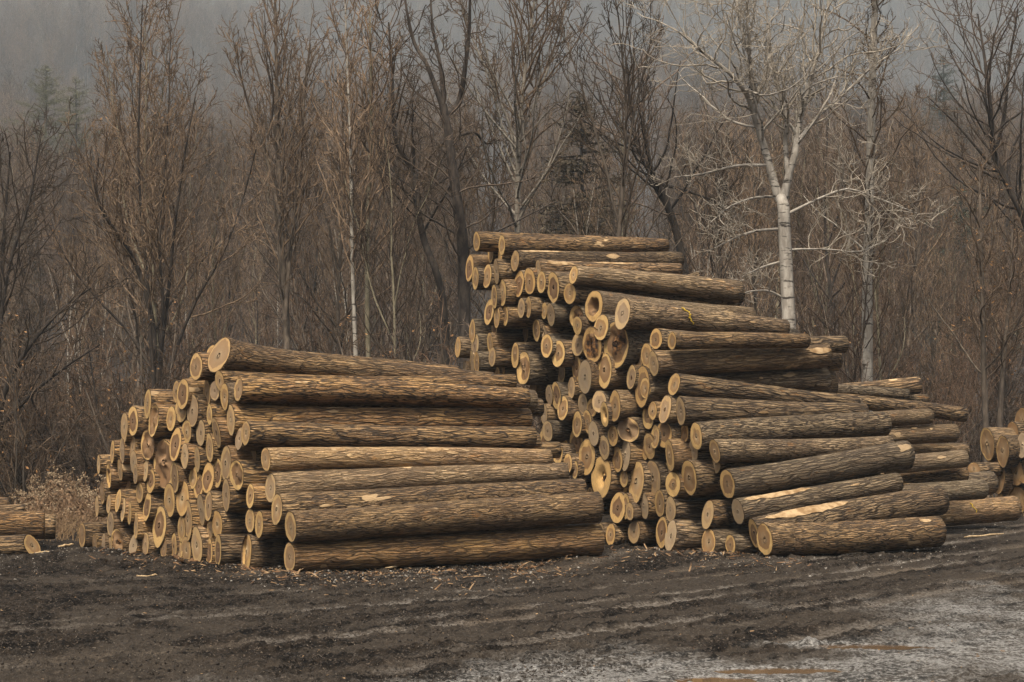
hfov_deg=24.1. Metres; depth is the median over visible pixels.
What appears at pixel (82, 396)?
bare shrub
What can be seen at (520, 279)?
log
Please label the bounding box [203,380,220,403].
log
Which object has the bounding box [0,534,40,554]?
log
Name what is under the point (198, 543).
log
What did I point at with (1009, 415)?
bare shrub
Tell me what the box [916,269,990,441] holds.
bare tree
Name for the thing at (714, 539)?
log
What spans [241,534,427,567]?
log
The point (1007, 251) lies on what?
bare tree
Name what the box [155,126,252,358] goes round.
bare tree
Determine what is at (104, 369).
bare tree
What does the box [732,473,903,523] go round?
log
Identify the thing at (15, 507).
log
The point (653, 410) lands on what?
log
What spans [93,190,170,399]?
bare tree
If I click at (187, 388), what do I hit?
log
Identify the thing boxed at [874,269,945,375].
bare tree
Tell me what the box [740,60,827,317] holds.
bare tree
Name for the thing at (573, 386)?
log
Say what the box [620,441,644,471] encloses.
log
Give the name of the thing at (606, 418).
log
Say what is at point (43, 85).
evergreen tree
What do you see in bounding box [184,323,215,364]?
bare shrub
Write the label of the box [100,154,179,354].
bare tree
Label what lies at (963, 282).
bare tree
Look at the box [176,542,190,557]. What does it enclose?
log
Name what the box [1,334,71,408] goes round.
bare shrub
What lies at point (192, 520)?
log
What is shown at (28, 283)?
bare tree
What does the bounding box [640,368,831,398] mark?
log
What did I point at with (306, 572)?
bark slabs
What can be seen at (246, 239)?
bare tree
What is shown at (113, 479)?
log
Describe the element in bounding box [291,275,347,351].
bare tree
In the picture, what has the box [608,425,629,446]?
log
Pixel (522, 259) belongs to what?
log
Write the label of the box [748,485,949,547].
log
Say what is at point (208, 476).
log
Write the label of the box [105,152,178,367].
bare tree
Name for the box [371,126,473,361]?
bare tree
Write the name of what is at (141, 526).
log
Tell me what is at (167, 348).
bare shrub
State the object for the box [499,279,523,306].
log
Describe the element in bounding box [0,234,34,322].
bare tree
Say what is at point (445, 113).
bare tree
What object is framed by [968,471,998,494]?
log
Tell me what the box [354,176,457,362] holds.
bare tree
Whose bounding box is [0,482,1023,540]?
dry grass
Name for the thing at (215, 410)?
log
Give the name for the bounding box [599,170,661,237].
bare tree
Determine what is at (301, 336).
bare tree
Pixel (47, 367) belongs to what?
bare shrub
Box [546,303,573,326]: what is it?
log
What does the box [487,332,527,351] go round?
log
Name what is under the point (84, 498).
dry goldenrod
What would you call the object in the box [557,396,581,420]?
log
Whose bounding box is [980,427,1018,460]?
log
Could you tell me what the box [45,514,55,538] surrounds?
log
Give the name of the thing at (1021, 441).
log
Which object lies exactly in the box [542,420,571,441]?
log
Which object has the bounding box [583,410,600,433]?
log
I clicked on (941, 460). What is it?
log
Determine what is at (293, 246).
bare tree
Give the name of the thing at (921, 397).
log
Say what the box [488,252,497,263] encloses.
log
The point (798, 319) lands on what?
bare shrub
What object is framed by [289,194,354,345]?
bare tree
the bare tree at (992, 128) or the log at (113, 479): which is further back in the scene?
the bare tree at (992, 128)
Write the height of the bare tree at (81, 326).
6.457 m
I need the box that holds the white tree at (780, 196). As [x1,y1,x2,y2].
[600,0,957,328]
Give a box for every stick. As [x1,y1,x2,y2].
[58,543,73,546]
[964,533,1003,537]
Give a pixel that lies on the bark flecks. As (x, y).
(554, 638)
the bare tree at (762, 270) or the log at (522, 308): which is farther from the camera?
the bare tree at (762, 270)
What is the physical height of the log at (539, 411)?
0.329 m
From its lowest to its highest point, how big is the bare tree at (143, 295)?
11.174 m
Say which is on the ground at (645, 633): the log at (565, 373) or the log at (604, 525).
the log at (604, 525)
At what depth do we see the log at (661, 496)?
37.98 m
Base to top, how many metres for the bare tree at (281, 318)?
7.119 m
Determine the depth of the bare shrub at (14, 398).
49.78 m
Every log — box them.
[0,497,8,504]
[0,504,24,510]
[0,510,44,538]
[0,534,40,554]
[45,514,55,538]
[78,522,107,546]
[92,533,103,547]
[95,496,107,516]
[97,454,111,474]
[100,482,118,503]
[102,533,109,547]
[106,464,130,488]
[106,494,116,512]
[107,511,133,535]
[109,536,123,549]
[110,440,119,463]
[111,528,133,551]
[115,489,135,512]
[117,459,133,480]
[119,438,135,463]
[121,412,137,442]
[121,498,136,521]
[125,481,137,488]
[127,406,148,435]
[128,501,143,524]
[129,436,141,456]
[129,534,142,552]
[130,450,145,472]
[133,464,147,483]
[134,512,152,538]
[136,483,151,502]
[141,429,170,460]
[142,532,164,553]
[143,460,154,481]
[143,492,166,521]
[144,389,175,418]
[147,469,164,493]
[148,404,175,437]
[152,505,178,548]
[153,439,180,489]
[160,538,176,555]
[164,483,179,517]
[166,406,186,431]
[169,427,191,461]
[170,462,189,492]
[172,532,181,557]
[173,380,180,402]
[175,401,187,422]
[176,481,196,516]
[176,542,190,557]
[177,378,204,409]
[178,517,191,542]
[180,443,199,469]
[181,536,202,558]
[182,420,196,442]
[183,500,204,541]
[187,394,210,427]
[189,467,202,488]
[190,352,458,380]
[191,526,212,561]
[194,446,213,472]
[194,474,213,498]
[196,419,212,445]
[197,494,207,525]
[202,462,221,493]
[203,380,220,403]
[204,491,223,521]
[206,432,222,462]
[206,522,215,537]
[206,538,215,562]
[207,337,493,375]
[207,345,459,368]
[207,403,452,424]
[210,381,522,400]
[212,417,235,448]
[212,510,255,538]
[213,458,223,487]
[215,370,516,390]
[215,534,245,564]
[220,383,537,411]
[221,445,256,480]
[222,478,248,512]
[227,404,532,435]
[229,460,336,490]
[234,378,529,407]
[235,427,540,450]
[241,420,536,447]
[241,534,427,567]
[245,508,563,532]
[246,483,271,508]
[251,441,561,459]
[255,510,557,538]
[261,447,552,470]
[265,463,568,502]
[271,478,586,525]
[284,523,604,571]
[285,491,603,541]
[455,336,471,357]
[463,360,470,369]
[465,254,492,281]
[469,318,491,342]
[470,350,474,369]
[471,333,487,356]
[472,267,491,289]
[473,231,639,251]
[474,351,499,372]
[483,264,495,288]
[484,299,496,325]
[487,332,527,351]
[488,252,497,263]
[489,347,516,368]
[491,284,505,308]
[492,326,522,332]
[493,258,516,284]
[494,307,532,328]
[494,367,517,380]
[498,235,669,255]
[498,251,511,259]
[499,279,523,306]
[502,368,516,376]
[503,306,534,326]
[511,250,683,271]
[511,342,540,367]
[515,270,548,297]
[517,351,564,384]
[518,298,530,318]
[522,329,540,342]
[524,268,545,294]
[526,296,551,318]
[530,385,547,403]
[532,398,543,416]
[533,319,548,341]
[536,259,682,277]
[537,271,561,293]
[540,430,562,442]
[541,302,554,319]
[541,333,574,357]
[541,404,559,423]
[542,325,574,341]
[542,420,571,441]
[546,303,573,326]
[546,385,560,405]
[547,272,744,305]
[552,340,580,366]
[552,381,574,409]
[553,443,575,462]
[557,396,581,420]
[558,367,572,381]
[563,283,737,305]
[563,453,578,475]
[568,377,581,398]
[569,266,742,302]
[569,305,585,326]
[569,428,586,452]
[572,334,584,355]
[572,356,587,380]
[572,411,591,437]
[572,460,590,478]
[573,316,594,334]
[578,359,628,395]
[578,393,592,413]
[578,438,600,475]
[582,326,628,362]
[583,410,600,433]
[584,478,591,489]
[585,290,755,322]
[587,398,600,416]
[587,487,611,514]
[588,420,609,445]
[591,456,627,498]
[592,391,611,412]
[594,314,628,341]
[598,352,628,388]
[599,435,619,459]
[600,402,620,426]
[600,522,613,541]
[603,321,800,368]
[606,523,630,544]
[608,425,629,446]
[609,390,642,421]
[610,492,658,523]
[612,446,630,472]
[615,298,789,332]
[617,417,651,441]
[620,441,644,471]
[620,471,643,487]
[623,493,633,519]
[625,502,648,520]
[627,364,648,389]
[628,460,660,503]
[628,520,657,543]
[635,365,837,408]
[639,492,659,519]
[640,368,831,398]
[641,343,842,370]
[641,432,655,460]
[642,406,659,429]
[644,433,665,459]
[647,460,668,495]
[648,344,831,376]
[648,401,671,420]
[650,328,848,352]
[651,424,671,448]
[655,489,675,516]
[656,516,676,548]
[657,422,688,447]
[659,395,863,423]
[664,519,704,550]
[665,439,697,471]
[665,472,784,497]
[666,496,733,521]
[668,332,810,349]
[668,373,860,402]
[676,396,868,425]
[681,426,873,441]
[681,459,880,495]
[688,271,699,275]
[689,441,711,459]
[690,412,891,449]
[702,499,748,529]
[702,528,748,551]
[709,436,894,462]
[712,457,913,473]
[720,440,914,498]
[725,534,759,553]
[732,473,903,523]
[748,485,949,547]
[756,516,946,555]
[837,393,967,421]
[838,384,909,399]
[843,377,922,394]
[876,409,933,425]
[887,424,959,443]
[893,450,968,472]
[899,467,968,483]
[901,480,988,500]
[908,394,929,401]
[912,443,969,454]
[939,496,1021,525]
[967,462,1004,475]
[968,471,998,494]
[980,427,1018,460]
[996,435,1023,467]
[996,468,1014,494]
[1007,421,1023,434]
[1009,486,1023,512]
[1010,461,1023,485]
[1015,407,1023,427]
[1018,432,1023,458]
[1019,460,1023,483]
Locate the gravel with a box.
[0,519,1018,598]
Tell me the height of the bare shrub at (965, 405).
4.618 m
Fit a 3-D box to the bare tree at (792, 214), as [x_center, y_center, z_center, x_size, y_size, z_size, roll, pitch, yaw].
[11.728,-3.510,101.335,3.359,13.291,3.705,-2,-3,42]
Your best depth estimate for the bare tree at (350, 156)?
58.30 m
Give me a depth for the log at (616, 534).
39.03 m
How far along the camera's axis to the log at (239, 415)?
34.87 m
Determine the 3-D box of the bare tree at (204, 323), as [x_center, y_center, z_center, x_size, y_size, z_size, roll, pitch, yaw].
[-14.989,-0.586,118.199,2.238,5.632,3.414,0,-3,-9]
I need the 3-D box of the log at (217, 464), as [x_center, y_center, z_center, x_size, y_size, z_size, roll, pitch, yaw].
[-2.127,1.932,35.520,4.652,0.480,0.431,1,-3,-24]
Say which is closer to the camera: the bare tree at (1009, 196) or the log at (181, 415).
the log at (181, 415)
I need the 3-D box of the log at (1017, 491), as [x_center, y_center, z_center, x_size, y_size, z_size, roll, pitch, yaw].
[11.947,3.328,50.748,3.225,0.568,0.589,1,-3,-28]
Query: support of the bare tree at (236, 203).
on the hill
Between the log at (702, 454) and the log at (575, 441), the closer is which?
the log at (702, 454)
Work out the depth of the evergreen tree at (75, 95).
262.95 m
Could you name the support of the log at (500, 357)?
on the log
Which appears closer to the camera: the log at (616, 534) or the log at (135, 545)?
the log at (135, 545)
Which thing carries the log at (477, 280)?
on the log
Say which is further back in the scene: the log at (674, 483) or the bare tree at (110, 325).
the bare tree at (110, 325)
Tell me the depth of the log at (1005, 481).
50.01 m
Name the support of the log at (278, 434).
on the log at (239, 444)
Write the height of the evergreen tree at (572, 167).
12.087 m
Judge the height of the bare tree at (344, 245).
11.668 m
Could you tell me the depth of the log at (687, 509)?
37.67 m
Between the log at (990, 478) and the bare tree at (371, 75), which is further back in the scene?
the bare tree at (371, 75)
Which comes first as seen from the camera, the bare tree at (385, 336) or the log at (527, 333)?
the log at (527, 333)
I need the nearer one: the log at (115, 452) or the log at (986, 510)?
the log at (115, 452)
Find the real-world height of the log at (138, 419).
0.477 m
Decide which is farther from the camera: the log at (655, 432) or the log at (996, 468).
the log at (996, 468)
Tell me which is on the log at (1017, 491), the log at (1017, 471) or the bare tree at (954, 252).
the log at (1017, 471)
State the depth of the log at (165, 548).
35.92 m
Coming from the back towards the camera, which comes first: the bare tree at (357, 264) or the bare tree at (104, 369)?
the bare tree at (357, 264)
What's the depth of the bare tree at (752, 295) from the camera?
79.86 m
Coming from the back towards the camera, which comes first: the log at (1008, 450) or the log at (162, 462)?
the log at (1008, 450)
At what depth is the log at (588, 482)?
41.12 m
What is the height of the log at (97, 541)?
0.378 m
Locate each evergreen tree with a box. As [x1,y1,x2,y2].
[0,217,70,373]
[1,64,93,176]
[39,77,101,230]
[476,91,639,308]
[894,184,1022,381]
[917,55,968,150]
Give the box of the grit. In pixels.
[0,550,1021,681]
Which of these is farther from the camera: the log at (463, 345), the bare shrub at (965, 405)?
the bare shrub at (965, 405)
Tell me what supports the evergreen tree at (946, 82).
on the hill
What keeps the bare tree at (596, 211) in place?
on the hill
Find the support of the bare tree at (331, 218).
on the hill
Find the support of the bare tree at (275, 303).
on the hill
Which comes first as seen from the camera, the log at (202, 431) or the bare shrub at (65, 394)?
the log at (202, 431)
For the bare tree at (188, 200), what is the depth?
82.27 m
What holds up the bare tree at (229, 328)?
on the hill
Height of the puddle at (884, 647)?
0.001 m
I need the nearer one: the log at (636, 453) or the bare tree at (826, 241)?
the log at (636, 453)
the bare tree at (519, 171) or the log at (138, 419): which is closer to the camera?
the log at (138, 419)
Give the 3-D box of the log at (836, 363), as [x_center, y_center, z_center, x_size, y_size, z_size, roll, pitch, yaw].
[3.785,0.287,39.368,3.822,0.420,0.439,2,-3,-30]
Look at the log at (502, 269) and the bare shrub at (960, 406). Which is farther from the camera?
the bare shrub at (960, 406)
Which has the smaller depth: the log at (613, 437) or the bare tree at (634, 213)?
the log at (613, 437)
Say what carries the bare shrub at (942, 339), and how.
on the hill
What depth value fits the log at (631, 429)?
38.69 m
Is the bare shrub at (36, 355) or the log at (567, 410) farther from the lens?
the bare shrub at (36, 355)
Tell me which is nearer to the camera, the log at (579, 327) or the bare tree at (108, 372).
the log at (579, 327)
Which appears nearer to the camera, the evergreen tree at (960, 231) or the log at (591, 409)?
the log at (591, 409)
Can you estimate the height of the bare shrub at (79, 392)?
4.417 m
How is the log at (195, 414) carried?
on the log at (186, 429)
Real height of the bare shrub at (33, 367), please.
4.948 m
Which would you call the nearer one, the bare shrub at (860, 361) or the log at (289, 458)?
the log at (289, 458)
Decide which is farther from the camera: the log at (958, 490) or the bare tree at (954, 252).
the bare tree at (954, 252)
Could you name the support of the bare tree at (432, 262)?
on the hill
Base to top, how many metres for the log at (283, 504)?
0.444 m
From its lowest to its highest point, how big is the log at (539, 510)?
0.467 m
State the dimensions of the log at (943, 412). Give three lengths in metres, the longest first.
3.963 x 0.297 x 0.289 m
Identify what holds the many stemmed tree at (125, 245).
on the ground at (645, 633)
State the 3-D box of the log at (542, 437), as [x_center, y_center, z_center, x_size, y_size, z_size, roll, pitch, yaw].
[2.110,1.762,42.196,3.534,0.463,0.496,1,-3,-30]
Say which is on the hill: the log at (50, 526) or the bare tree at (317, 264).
the bare tree at (317, 264)
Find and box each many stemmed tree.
[0,97,144,429]
[32,0,290,388]
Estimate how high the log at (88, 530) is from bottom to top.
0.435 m
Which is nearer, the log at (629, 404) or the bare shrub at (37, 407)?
the log at (629, 404)
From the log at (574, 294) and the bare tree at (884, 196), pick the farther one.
the bare tree at (884, 196)
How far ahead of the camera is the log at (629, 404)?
38.73 m
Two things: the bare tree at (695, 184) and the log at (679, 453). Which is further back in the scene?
the bare tree at (695, 184)
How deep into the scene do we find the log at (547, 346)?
40.61 m
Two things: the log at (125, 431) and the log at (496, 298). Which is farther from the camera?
the log at (496, 298)
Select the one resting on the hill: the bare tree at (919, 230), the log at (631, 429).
the bare tree at (919, 230)
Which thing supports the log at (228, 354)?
on the log at (500, 380)
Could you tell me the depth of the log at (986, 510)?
43.95 m
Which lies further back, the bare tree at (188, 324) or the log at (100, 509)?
the bare tree at (188, 324)
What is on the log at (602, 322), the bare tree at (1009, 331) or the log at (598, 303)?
the log at (598, 303)
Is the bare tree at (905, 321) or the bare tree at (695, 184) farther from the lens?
the bare tree at (695, 184)
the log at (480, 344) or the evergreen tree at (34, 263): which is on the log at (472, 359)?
the log at (480, 344)
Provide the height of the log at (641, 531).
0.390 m
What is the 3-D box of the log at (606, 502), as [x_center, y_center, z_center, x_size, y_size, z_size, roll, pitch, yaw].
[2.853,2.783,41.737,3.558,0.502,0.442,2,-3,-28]
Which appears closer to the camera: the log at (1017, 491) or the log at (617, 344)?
the log at (617, 344)
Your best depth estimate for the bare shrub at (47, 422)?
55.25 m
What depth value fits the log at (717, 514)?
37.06 m
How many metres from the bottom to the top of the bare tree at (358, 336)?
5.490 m
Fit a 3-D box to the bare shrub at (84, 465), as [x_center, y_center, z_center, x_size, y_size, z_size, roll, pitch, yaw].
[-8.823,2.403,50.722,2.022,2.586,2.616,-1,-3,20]
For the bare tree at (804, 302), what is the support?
on the hill
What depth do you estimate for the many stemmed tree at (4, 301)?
51.10 m
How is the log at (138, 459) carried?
on the log at (138, 477)
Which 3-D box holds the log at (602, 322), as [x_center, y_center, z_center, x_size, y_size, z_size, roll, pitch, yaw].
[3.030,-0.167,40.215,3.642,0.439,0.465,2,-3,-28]
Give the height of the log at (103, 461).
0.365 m
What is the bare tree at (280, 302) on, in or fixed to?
on the hill
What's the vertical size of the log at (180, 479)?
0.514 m
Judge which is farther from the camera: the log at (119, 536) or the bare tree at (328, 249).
the bare tree at (328, 249)
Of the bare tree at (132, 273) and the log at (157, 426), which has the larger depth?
the bare tree at (132, 273)
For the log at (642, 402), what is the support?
on the log at (648, 423)
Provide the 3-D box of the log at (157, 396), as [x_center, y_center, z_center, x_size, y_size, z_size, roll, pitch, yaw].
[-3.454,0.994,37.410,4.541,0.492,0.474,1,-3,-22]
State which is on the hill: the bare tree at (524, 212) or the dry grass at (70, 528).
the bare tree at (524, 212)
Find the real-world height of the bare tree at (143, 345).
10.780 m
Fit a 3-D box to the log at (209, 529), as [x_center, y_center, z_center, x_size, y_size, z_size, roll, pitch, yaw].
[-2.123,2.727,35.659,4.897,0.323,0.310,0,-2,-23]
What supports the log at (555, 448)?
on the log at (255, 471)
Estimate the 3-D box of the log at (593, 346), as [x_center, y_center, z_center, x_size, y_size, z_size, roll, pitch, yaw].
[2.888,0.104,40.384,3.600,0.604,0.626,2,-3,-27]
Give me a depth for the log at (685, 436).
37.65 m
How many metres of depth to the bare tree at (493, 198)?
62.22 m
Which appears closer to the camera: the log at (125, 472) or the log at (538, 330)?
the log at (125, 472)
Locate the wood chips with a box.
[123,543,801,594]
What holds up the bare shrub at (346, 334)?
on the hill
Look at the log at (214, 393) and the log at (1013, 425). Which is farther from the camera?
the log at (1013, 425)
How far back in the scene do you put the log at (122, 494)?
37.30 m
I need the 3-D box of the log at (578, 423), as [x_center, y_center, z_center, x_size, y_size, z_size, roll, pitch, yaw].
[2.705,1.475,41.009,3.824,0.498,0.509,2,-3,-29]
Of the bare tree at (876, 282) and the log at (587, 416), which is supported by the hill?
the bare tree at (876, 282)
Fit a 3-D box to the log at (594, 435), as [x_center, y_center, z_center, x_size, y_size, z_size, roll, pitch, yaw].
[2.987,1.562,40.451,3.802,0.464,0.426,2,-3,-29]
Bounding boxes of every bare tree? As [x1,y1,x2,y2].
[0,185,24,355]
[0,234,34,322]
[0,261,22,375]
[0,298,25,381]
[1,211,46,376]
[2,187,103,399]
[9,256,50,339]
[39,233,110,414]
[49,244,103,488]
[56,200,116,403]
[65,0,228,404]
[69,329,120,408]
[76,343,120,397]
[78,126,173,395]
[83,0,206,359]
[87,279,127,404]
[89,168,202,388]
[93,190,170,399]
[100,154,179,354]
[101,230,183,396]
[103,178,158,387]
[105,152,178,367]
[112,85,228,361]
[130,278,207,386]
[140,84,244,350]
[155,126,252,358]
[158,183,244,370]
[168,114,260,347]
[169,248,209,358]
[171,230,243,354]
[176,157,239,344]
[184,211,274,340]
[193,272,225,349]
[194,158,290,341]
[207,235,283,348]
[216,0,339,349]
[219,160,364,353]
[226,221,270,345]
[234,246,312,344]
[240,31,375,351]
[250,246,330,350]
[254,158,361,351]
[256,10,408,355]
[257,246,336,353]
[259,232,302,344]
[275,135,438,353]
[275,192,332,338]
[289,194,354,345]
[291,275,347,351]
[297,204,436,357]
[300,0,406,355]
[301,212,330,345]
[309,0,425,356]
[310,156,365,348]
[314,211,383,355]
[319,170,360,341]
[320,245,383,352]
[326,89,452,360]
[329,0,501,364]
[340,307,406,356]
[343,208,384,340]
[349,275,409,356]
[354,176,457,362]
[356,86,427,355]
[364,67,456,358]
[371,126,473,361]
[371,156,440,360]
[373,0,560,368]
[374,126,461,362]
[382,246,434,348]
[385,80,506,354]
[385,302,457,365]
[401,194,474,360]
[406,247,457,356]
[418,207,507,360]
[421,0,608,232]
[427,18,548,317]
[504,174,546,233]
[510,102,575,233]
[510,165,559,233]
[528,0,703,251]
[543,2,733,274]
[557,153,616,235]
[577,108,643,235]
[595,38,667,236]
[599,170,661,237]
[652,64,745,277]
[660,136,736,276]
[667,78,798,316]
[673,139,735,275]
[675,208,722,275]
[676,185,719,276]
[678,217,714,276]
[699,76,780,316]
[701,215,780,317]
[711,96,812,328]
[725,187,792,314]
[733,118,798,316]
[736,117,804,303]
[739,162,824,334]
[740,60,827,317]
[741,224,780,307]
[741,286,767,313]
[742,265,761,312]
[747,106,832,314]
[756,66,920,349]
[761,231,860,383]
[768,87,898,344]
[770,228,833,333]
[780,110,850,335]
[791,190,846,333]
[794,271,818,334]
[795,0,947,411]
[795,181,907,411]
[808,205,845,329]
[815,202,873,372]
[819,116,914,379]
[826,166,913,376]
[828,194,903,346]
[830,210,890,380]
[831,30,971,369]
[856,115,925,351]
[873,100,924,369]
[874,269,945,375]
[878,257,914,363]
[881,169,991,421]
[883,0,1023,231]
[887,162,995,378]
[901,197,947,385]
[905,223,966,402]
[908,274,1023,440]
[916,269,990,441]
[923,135,1023,497]
[923,280,948,375]
[924,230,978,390]
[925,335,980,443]
[926,226,1003,399]
[929,198,978,381]
[929,300,1021,445]
[942,191,1023,427]
[947,207,1023,425]
[955,169,1023,398]
[970,217,1018,373]
[987,134,1023,298]
[989,131,1023,349]
[989,272,1023,375]
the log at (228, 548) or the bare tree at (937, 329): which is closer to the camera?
the log at (228, 548)
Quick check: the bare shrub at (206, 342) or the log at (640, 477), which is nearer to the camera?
the log at (640, 477)
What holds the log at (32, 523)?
on the ground at (645, 633)
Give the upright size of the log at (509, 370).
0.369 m
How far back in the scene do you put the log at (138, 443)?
37.03 m
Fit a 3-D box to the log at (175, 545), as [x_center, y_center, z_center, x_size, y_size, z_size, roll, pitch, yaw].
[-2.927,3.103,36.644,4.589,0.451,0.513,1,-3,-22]
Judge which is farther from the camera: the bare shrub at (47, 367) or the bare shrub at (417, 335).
the bare shrub at (47, 367)
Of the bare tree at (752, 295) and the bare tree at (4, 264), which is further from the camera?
the bare tree at (752, 295)
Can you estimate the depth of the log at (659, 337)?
39.49 m
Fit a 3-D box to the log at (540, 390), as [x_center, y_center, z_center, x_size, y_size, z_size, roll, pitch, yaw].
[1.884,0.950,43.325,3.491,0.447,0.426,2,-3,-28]
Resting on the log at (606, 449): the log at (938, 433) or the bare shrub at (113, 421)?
the log at (938, 433)
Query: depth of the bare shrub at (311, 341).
62.12 m
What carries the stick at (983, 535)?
on the ground at (645, 633)
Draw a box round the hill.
[0,0,1023,446]
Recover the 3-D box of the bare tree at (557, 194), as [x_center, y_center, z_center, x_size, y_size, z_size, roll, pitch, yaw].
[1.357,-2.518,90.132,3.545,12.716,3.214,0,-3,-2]
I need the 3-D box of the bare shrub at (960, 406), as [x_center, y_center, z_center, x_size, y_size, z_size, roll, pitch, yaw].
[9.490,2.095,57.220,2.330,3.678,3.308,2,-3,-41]
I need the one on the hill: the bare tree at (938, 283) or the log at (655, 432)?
the bare tree at (938, 283)
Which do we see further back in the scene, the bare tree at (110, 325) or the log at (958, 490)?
the bare tree at (110, 325)
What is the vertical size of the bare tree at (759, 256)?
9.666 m
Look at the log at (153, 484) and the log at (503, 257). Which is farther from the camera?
the log at (503, 257)
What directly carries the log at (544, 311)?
on the log at (538, 330)
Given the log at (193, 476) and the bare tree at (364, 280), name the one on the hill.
the bare tree at (364, 280)
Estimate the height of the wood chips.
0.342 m
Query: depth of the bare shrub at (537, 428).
48.97 m
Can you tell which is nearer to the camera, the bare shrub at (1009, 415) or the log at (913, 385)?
the log at (913, 385)
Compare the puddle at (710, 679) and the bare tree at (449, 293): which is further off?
the bare tree at (449, 293)
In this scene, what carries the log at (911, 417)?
on the log at (938, 433)
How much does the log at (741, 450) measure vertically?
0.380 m
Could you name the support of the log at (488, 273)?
on the log
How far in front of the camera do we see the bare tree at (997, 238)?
79.15 m
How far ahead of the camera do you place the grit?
21.43 m
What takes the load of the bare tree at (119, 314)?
on the hill
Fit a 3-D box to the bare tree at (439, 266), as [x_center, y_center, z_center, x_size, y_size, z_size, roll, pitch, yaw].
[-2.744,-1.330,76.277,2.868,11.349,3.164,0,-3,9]
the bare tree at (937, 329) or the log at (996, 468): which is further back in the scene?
the bare tree at (937, 329)
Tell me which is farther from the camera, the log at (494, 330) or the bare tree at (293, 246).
the bare tree at (293, 246)
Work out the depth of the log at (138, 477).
36.70 m
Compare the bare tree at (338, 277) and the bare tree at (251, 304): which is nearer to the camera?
the bare tree at (338, 277)
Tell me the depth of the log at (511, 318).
41.62 m
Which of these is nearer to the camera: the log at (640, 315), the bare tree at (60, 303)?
the log at (640, 315)
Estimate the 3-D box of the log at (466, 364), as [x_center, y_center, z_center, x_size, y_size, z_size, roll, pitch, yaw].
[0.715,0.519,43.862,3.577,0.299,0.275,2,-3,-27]
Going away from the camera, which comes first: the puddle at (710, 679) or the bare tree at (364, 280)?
the puddle at (710, 679)
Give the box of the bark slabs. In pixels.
[90,546,812,589]
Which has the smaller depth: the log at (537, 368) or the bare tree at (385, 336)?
the log at (537, 368)
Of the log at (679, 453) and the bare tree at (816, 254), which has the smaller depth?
the log at (679, 453)
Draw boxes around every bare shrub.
[0,298,105,508]
[0,303,113,486]
[0,315,144,492]
[0,336,60,406]
[0,353,117,501]
[0,354,66,495]
[0,356,65,500]
[1,315,78,482]
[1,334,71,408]
[4,350,111,486]
[20,334,69,418]
[32,329,115,467]
[33,379,63,466]
[34,330,177,497]
[38,394,102,500]
[53,289,215,457]
[58,285,204,489]
[58,362,171,477]
[99,287,215,411]
[144,314,233,383]
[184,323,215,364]
[200,291,378,355]
[319,301,373,356]
[380,290,533,424]
[382,293,465,366]
[387,310,427,360]
[431,312,570,477]
[517,381,573,478]
[768,298,843,367]
[816,307,929,381]
[833,305,947,425]
[838,339,913,382]
[839,301,966,424]
[840,329,953,425]
[841,333,936,443]
[842,343,907,425]
[849,313,960,403]
[873,326,1018,461]
[874,354,982,445]
[903,338,955,443]
[950,337,1023,452]
[962,370,1023,461]
[995,373,1023,426]
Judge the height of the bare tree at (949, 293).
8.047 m
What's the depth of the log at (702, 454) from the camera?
37.44 m
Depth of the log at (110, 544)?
37.48 m
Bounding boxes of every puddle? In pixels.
[673,677,756,681]
[714,668,843,674]
[808,644,934,649]
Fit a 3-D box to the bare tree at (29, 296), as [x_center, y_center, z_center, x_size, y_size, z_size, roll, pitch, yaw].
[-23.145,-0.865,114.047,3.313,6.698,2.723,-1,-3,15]
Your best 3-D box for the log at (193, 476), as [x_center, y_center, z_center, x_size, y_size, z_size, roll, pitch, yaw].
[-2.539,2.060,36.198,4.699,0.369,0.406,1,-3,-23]
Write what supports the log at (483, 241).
on the log at (503, 257)
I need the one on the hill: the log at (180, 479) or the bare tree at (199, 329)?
the bare tree at (199, 329)
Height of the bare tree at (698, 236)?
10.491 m
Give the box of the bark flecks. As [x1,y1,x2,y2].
[1,552,1017,681]
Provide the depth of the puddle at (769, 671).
18.40 m
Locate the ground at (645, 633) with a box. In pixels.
[0,462,1023,681]
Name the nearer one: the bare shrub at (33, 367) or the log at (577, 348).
the log at (577, 348)
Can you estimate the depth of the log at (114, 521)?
37.48 m
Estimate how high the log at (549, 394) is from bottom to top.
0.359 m
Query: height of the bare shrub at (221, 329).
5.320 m
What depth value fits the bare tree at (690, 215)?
105.51 m
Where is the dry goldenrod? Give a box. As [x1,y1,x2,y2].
[6,462,106,535]
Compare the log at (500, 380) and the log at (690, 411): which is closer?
the log at (500, 380)
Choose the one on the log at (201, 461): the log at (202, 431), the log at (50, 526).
the log at (202, 431)
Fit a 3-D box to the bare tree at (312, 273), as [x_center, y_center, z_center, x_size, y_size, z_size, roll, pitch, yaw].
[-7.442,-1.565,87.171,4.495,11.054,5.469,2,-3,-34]
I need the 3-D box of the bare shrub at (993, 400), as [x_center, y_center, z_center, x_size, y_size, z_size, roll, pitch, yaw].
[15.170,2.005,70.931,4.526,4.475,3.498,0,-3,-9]
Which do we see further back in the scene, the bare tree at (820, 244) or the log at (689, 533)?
the bare tree at (820, 244)
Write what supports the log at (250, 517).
on the log at (257, 552)

